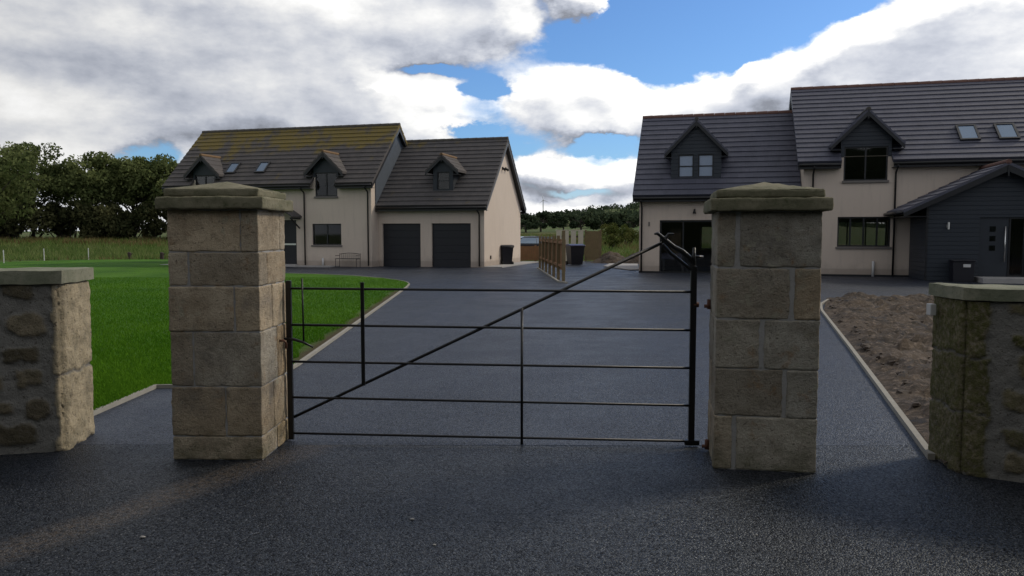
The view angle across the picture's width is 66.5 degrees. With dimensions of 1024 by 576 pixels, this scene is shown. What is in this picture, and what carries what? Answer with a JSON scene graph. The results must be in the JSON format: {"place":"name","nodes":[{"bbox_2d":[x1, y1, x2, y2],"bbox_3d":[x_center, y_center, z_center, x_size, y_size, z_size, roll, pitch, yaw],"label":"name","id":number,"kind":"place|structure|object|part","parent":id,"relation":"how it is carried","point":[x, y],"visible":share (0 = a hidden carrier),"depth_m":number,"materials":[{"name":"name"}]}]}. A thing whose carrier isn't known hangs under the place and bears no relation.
{"place":"outdoors","nodes":[
{"label":"outdoors","id":0,"kind":"place"},
{"bbox_2d":[0,236,168,259],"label":"rough grass","id":1,"kind":"structure","parent":0,"point":[81,252],"depth_m":59.33,"materials":[{"name":"green plant"}]},
{"bbox_2d":[0,259,407,409],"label":"lawn","id":2,"kind":"structure","parent":0,"point":[136,268],"depth_m":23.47,"materials":[{"name":"green plant"}]},
{"bbox_2d":[2,255,167,261],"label":"verge grass","id":3,"kind":"structure","parent":2,"relation":"on","point":[89,256],"depth_m":48.67,"materials":[{"name":"green plant"}]},
{"bbox_2d":[0,208,884,261],"bbox_3d":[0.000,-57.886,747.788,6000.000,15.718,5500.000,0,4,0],"label":"ground","id":4,"kind":"structure","parent":0,"point":[856,235],"depth_m":109.45,"materials":[{"name":"green plant"}]},
{"bbox_2d":[0,160,40,225],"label":"tree","id":5,"kind":"object","parent":4,"relation":"on","point":[8,189],"visible":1,"depth_m":57.18,"materials":[{"name":"green plant"}]},
{"bbox_2d":[0,199,64,239],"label":"thicket","id":6,"kind":"object","parent":4,"relation":"on","point":[10,228],"visible":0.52,"depth_m":73.26,"materials":[{"name":"green plant"}]},
{"bbox_2d":[0,141,69,236],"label":"tree","id":7,"kind":"object","parent":4,"relation":"on","point":[23,153],"visible":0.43,"depth_m":73.62,"materials":[{"name":"green plant"}]},
{"bbox_2d":[25,195,114,238],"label":"thicket","id":8,"kind":"object","parent":4,"relation":"on","point":[61,225],"visible":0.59,"depth_m":73.34,"materials":[{"name":"green plant"}]},
{"bbox_2d":[37,151,129,209],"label":"tree","id":9,"kind":"object","parent":4,"relation":"on","point":[81,183],"visible":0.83,"depth_m":74.19,"materials":[{"name":"green plant"}]},
{"bbox_2d":[0,235,167,246],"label":"dry grass","id":10,"kind":"structure","parent":4,"relation":"on","point":[29,240],"depth_m":68.97,"materials":[{"name":"green plant"}]},
{"bbox_2d":[70,200,161,239],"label":"thicket","id":11,"kind":"object","parent":4,"relation":"on","point":[122,223],"visible":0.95,"depth_m":72.80,"materials":[{"name":"green plant"}]},
{"bbox_2d":[92,156,162,237],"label":"tree","id":12,"kind":"object","parent":4,"relation":"on","point":[124,167],"visible":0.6,"depth_m":75.19,"materials":[{"name":"green plant"}]},
{"bbox_2d":[124,153,178,219],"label":"tree","id":13,"kind":"object","parent":4,"relation":"on","point":[167,166],"visible":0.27,"depth_m":75.45,"materials":[{"name":"green plant"}]},
{"bbox_2d":[138,203,167,238],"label":"thicket","id":14,"kind":"object","parent":4,"relation":"on","point":[158,228],"visible":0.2,"depth_m":74.17,"materials":[{"name":"green plant"}]},
{"bbox_2d":[520,221,547,232],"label":"tree","id":15,"kind":"object","parent":4,"relation":"on","point":[530,225],"visible":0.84,"depth_m":117.58,"materials":[{"name":"green plant"}]},
{"bbox_2d":[520,236,551,245],"bbox_3d":[1.152,-2.651,50.939,4.282,1.470,1.760,-1,4,-8],"label":"parked car","id":16,"kind":"object","parent":4,"relation":"on","point":[529,240],"visible":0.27,"depth_m":50.20,"materials":[{"name":"grey metal"}]},
{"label":"windows","id":17,"kind":"part","parent":16,"relation":"part of","materials":[{"name":"glass"}]},
{"bbox_2d":[520,210,568,231],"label":"tree","id":18,"kind":"object","parent":4,"relation":"on","point":[548,216],"visible":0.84,"depth_m":122.61,"materials":[{"name":"green plant"}]},
{"bbox_2d":[544,219,579,229],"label":"tree","id":19,"kind":"object","parent":4,"relation":"on","point":[556,223],"visible":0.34,"depth_m":149.09,"materials":[{"name":"green plant"}]},
{"bbox_2d":[556,230,584,260],"bbox_3d":[3.440,-2.522,46.161,1.700,1.830,0.130,0,4,0],"label":"panel screen","id":20,"kind":"object","parent":4,"relation":"on","point":[573,236],"visible":0.48,"depth_m":46.07,"materials":[{"name":"beige wood"}]},
{"bbox_2d":[560,212,601,229],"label":"tree","id":21,"kind":"object","parent":4,"relation":"on","point":[590,218],"visible":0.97,"depth_m":125.98,"materials":[{"name":"green plant"}]},
{"bbox_2d":[585,230,601,260],"bbox_3d":[4.806,-2.493,46.252,0.992,1.900,0.122,0,4,-3],"label":"panel fence","id":22,"kind":"object","parent":4,"relation":"on","point":[592,247],"visible":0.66,"depth_m":46.19,"materials":[{"name":"brown wood"}]},
{"bbox_2d":[578,211,625,228],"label":"tree","id":23,"kind":"object","parent":4,"relation":"on","point":[606,218],"visible":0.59,"depth_m":127.78,"materials":[{"name":"green plant"}]},
{"bbox_2d":[595,237,620,248],"bbox_3d":[7.354,-3.487,62.109,2.660,1.173,2.289,0,4,0],"label":"scrub bush","id":24,"kind":"object","parent":4,"relation":"on","point":[612,243],"visible":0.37,"depth_m":61.42,"materials":[{"name":"green plant"}]},
{"bbox_2d":[600,222,628,240],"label":"scrub bush","id":25,"kind":"object","parent":4,"relation":"on","point":[610,230],"visible":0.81,"depth_m":71.41,"materials":[{"name":"green plant"}]},
{"bbox_2d":[604,230,638,245],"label":"scrub bush","id":26,"kind":"object","parent":4,"relation":"on","point":[626,236],"visible":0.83,"depth_m":65.10,"materials":[{"name":"green plant"}]},
{"bbox_2d":[617,227,638,242],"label":"scrub bush","id":27,"kind":"object","parent":4,"relation":"on","point":[627,230],"visible":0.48,"depth_m":69.73,"materials":[{"name":"green plant"}]},
{"bbox_2d":[620,214,638,227],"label":"tree","id":28,"kind":"object","parent":4,"relation":"on","point":[632,222],"visible":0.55,"depth_m":172.63,"materials":[{"name":"green plant"}]},
{"bbox_2d":[520,202,884,227],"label":"woodland","id":29,"kind":"object","parent":4,"relation":"on","point":[632,206],"visible":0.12,"depth_m":351.89,"materials":[{"name":"green plant"}]},
{"bbox_2d":[0,445,1023,575],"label":"road","id":30,"kind":"structure","parent":0,"point":[471,510],"depth_m":4.46,"materials":[{"name":"grey asphalt"}]},
{"bbox_2d":[0,267,94,454],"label":"boundary wall","id":31,"kind":"structure","parent":30,"relation":"on","point":[46,387],"depth_m":5.70,"materials":[{"name":"grey stone"}]},
{"bbox_2d":[155,182,292,459],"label":"gate pillar","id":32,"kind":"structure","parent":30,"relation":"on","point":[227,298],"depth_m":5.49,"materials":[{"name":"stone"}]},
{"bbox_2d":[702,182,833,473],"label":"gate pillar","id":33,"kind":"structure","parent":30,"relation":"on","point":[763,303],"depth_m":5.22,"materials":[{"name":"stone"}]},
{"bbox_2d":[284,232,703,445],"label":"field gate","id":34,"kind":"structure","parent":33,"relation":"attached to","point":[694,305],"depth_m":5.92,"materials":[{"name":"black metal"}]},
{"bbox_2d":[926,283,1023,482],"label":"boundary wall","id":35,"kind":"structure","parent":30,"relation":"on","point":[976,414],"depth_m":5.12,"materials":[{"name":"beige stone"}]},
{"bbox_2d":[0,0,1023,230],"label":"sky","id":36,"kind":"structure","parent":0,"point":[571,85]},
{"bbox_2d":[76,261,1023,445],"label":"driveway","id":37,"kind":"structure","parent":0,"point":[854,408],"depth_m":9.11,"materials":[{"name":"grey asphalt"}]},
{"bbox_2d":[93,273,409,415],"bbox_3d":[-4.281,0.257,19.357,4.272,0.060,25.675,-1,4,-12],"label":"lawn edging","id":38,"kind":"object","parent":37,"relation":"on","point":[155,386],"visible":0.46,"depth_m":9.55,"materials":[{"name":"concrete"}]},
{"bbox_2d":[335,253,360,266],"bbox_3d":[-7.963,-1.359,37.883,1.160,0.693,0.472,1,4,15],"label":"garden bench","id":39,"kind":"object","parent":37,"relation":"on","point":[339,258],"visible":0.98,"depth_m":37.83,"materials":[{"name":"brown wood"}]},
{"bbox_2d":[160,123,537,267],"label":"detached house","id":40,"kind":"structure","parent":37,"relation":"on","point":[383,194],"depth_m":38.86,"materials":[{"name":"brown tile"}]},
{"bbox_2d":[284,220,296,263],"bbox_3d":[-11.162,-2.313,39.297,0.860,2.200,0.068,1,4,15],"label":"front door","id":41,"kind":"structure","parent":40,"relation":"in","point":[290,248],"depth_m":39.26,"materials":[{"name":"metal"}]},
{"bbox_2d":[311,224,341,246],"bbox_3d":[-9.148,-2.611,38.641,1.690,1.135,0.195,1,4,15],"label":"window","id":42,"kind":"structure","parent":40,"relation":"in","point":[314,245],"depth_m":38.70,"materials":[{"name":"black glass"}]},
{"bbox_2d":[383,223,420,266],"bbox_3d":[-5.412,-2.124,38.586,2.020,2.120,0.057,1,4,15],"label":"garage door","id":43,"kind":"structure","parent":40,"relation":"in","point":[402,242],"depth_m":38.57,"materials":[{"name":"black plastic"}]},
{"bbox_2d":[432,223,470,266],"bbox_3d":[-2.913,-2.077,37.906,2.000,2.120,0.057,1,4,15],"label":"garage door","id":44,"kind":"structure","parent":40,"relation":"in","point":[451,241],"depth_m":37.89,"materials":[{"name":"black plastic"}]},
{"bbox_2d":[501,245,513,263],"bbox_3d":[-0.321,-1.711,40.354,0.680,1.048,0.822,-1,4,-20],"label":"wheelie bin","id":45,"kind":"object","parent":37,"relation":"on","point":[506,254],"visible":0.78,"depth_m":40.08,"materials":[{"name":"black plastic"}]},
{"bbox_2d":[520,245,538,260],"bbox_3d":[1.376,-2.004,45.710,2.469,1.000,0.122,-1,4,-7],"label":"timber fence","id":46,"kind":"object","parent":37,"relation":"on","point":[526,252],"visible":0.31,"depth_m":45.60,"materials":[{"name":"brown wood"}]},
{"bbox_2d":[539,230,565,280],"bbox_3d":[1.511,-1.378,31.054,0.122,1.770,10.758,0,4,-2],"label":"timber fence","id":47,"kind":"object","parent":37,"relation":"on","point":[552,252],"visible":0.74,"depth_m":29.24,"materials":[{"name":"brown wood"}]},
{"bbox_2d":[537,267,567,282],"bbox_3d":[1.391,-0.544,30.876,0.267,0.070,11.127,0,4,-3],"label":"fence edging","id":48,"kind":"object","parent":37,"relation":"on","point":[550,276],"visible":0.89,"depth_m":28.59,"materials":[{"name":"concrete"}]},
{"bbox_2d":[566,244,584,264],"bbox_3d":[3.253,-1.735,40.401,0.820,1.089,0.976,-1,4,-15],"label":"wheelie bin","id":49,"kind":"object","parent":37,"relation":"on","point":[575,254],"visible":0.87,"depth_m":40.05,"materials":[{"name":"black plastic"}]},
{"bbox_2d":[590,251,624,262],"bbox_3d":[5.600,-1.710,43.987,2.400,0.704,3.200,0,4,0],"label":"soil heap","id":50,"kind":"object","parent":37,"relation":"on","point":[611,257],"visible":0.66,"depth_m":43.31,"materials":[{"name":"brown soil"}]},
{"bbox_2d":[820,299,934,459],"bbox_3d":[5.166,0.749,12.200,0.311,0.065,14.037,1,4,19],"label":"drive edging","id":51,"kind":"object","parent":37,"relation":"on","point":[916,436],"visible":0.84,"depth_m":7.45,"materials":[{"name":"concrete"}]},
{"bbox_2d":[948,259,975,281],"bbox_3d":[15.099,-0.577,26.203,0.720,0.740,0.500,1,4,15],"label":"wheelie bin","id":52,"kind":"object","parent":37,"relation":"on","point":[961,270],"visible":1,"depth_m":26.00,"materials":[{"name":"black plastic"}]},
{"bbox_2d":[520,233,638,256],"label":"dry field grass","id":53,"kind":"structure","parent":0,"point":[629,243],"depth_m":64.23,"materials":[{"name":"green plant"}]},
{"bbox_2d":[520,233,710,260],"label":"green field grass","id":54,"kind":"structure","parent":0,"point":[615,247],"depth_m":62.12,"materials":[{"name":"green plant"}]},
{"bbox_2d":[603,263,638,269],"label":"path","id":55,"kind":"structure","parent":0,"point":[628,266],"depth_m":37.42,"materials":[{"name":"concrete"}]},
{"bbox_2d":[624,251,638,263],"bbox_3d":[7.900,-1.742,43.183,4.000,0.870,3.200,0,4,0],"label":"soil heap","id":56,"kind":"object","parent":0,"point":[635,260],"visible":0.07,"depth_m":42.38,"materials":[{"name":"brown soil"}]},
{"bbox_2d":[662,253,681,270],"bbox_3d":[6.970,-1.136,33.752,0.940,0.755,0.820,1,4,15],"label":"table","id":57,"kind":"object","parent":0,"point":[667,256],"visible":0.52,"depth_m":33.40,"materials":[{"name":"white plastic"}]},
{"bbox_2d":[632,77,1023,283],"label":"detached house","id":58,"kind":"structure","parent":0,"point":[930,174],"depth_m":29.85,"materials":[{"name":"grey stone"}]},
{"bbox_2d":[659,220,711,270],"bbox_3d":[7.218,-1.699,32.079,2.270,2.170,0.080,1,4,15],"label":"patio door","id":59,"kind":"structure","parent":58,"relation":"in","point":[661,221],"depth_m":32.12,"materials":[{"name":"black plastic"}]},
{"bbox_2d":[701,226,711,248],"bbox_3d":[9.836,-2.472,38.335,1.100,1.150,0.070,1,4,15],"label":"window","id":60,"kind":"structure","parent":58,"relation":"in","point":[701,226],"depth_m":38.41,"materials":[{"name":"black glass"}]},
{"bbox_2d":[839,221,886,244],"bbox_3d":[15.791,-2.491,36.796,3.400,1.300,0.070,1,4,15],"label":"window","id":61,"kind":"structure","parent":58,"relation":"in","point":[839,221],"depth_m":36.57,"materials":[{"name":"black plastic"}]},
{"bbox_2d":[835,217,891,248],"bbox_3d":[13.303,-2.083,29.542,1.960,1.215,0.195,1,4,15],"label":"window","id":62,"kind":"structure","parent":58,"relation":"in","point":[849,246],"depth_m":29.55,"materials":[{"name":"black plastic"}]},
{"bbox_2d":[824,292,947,462],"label":"soil","id":63,"kind":"structure","parent":0,"point":[901,328],"depth_m":11.06,"materials":[{"name":"brown soil"}]},
{"bbox_2d":[828,297,931,416],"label":"stones","id":64,"kind":"object","parent":63,"relation":"on","point":[866,346],"visible":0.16,"depth_m":10.39,"materials":[{"name":"stone"}]}
]}

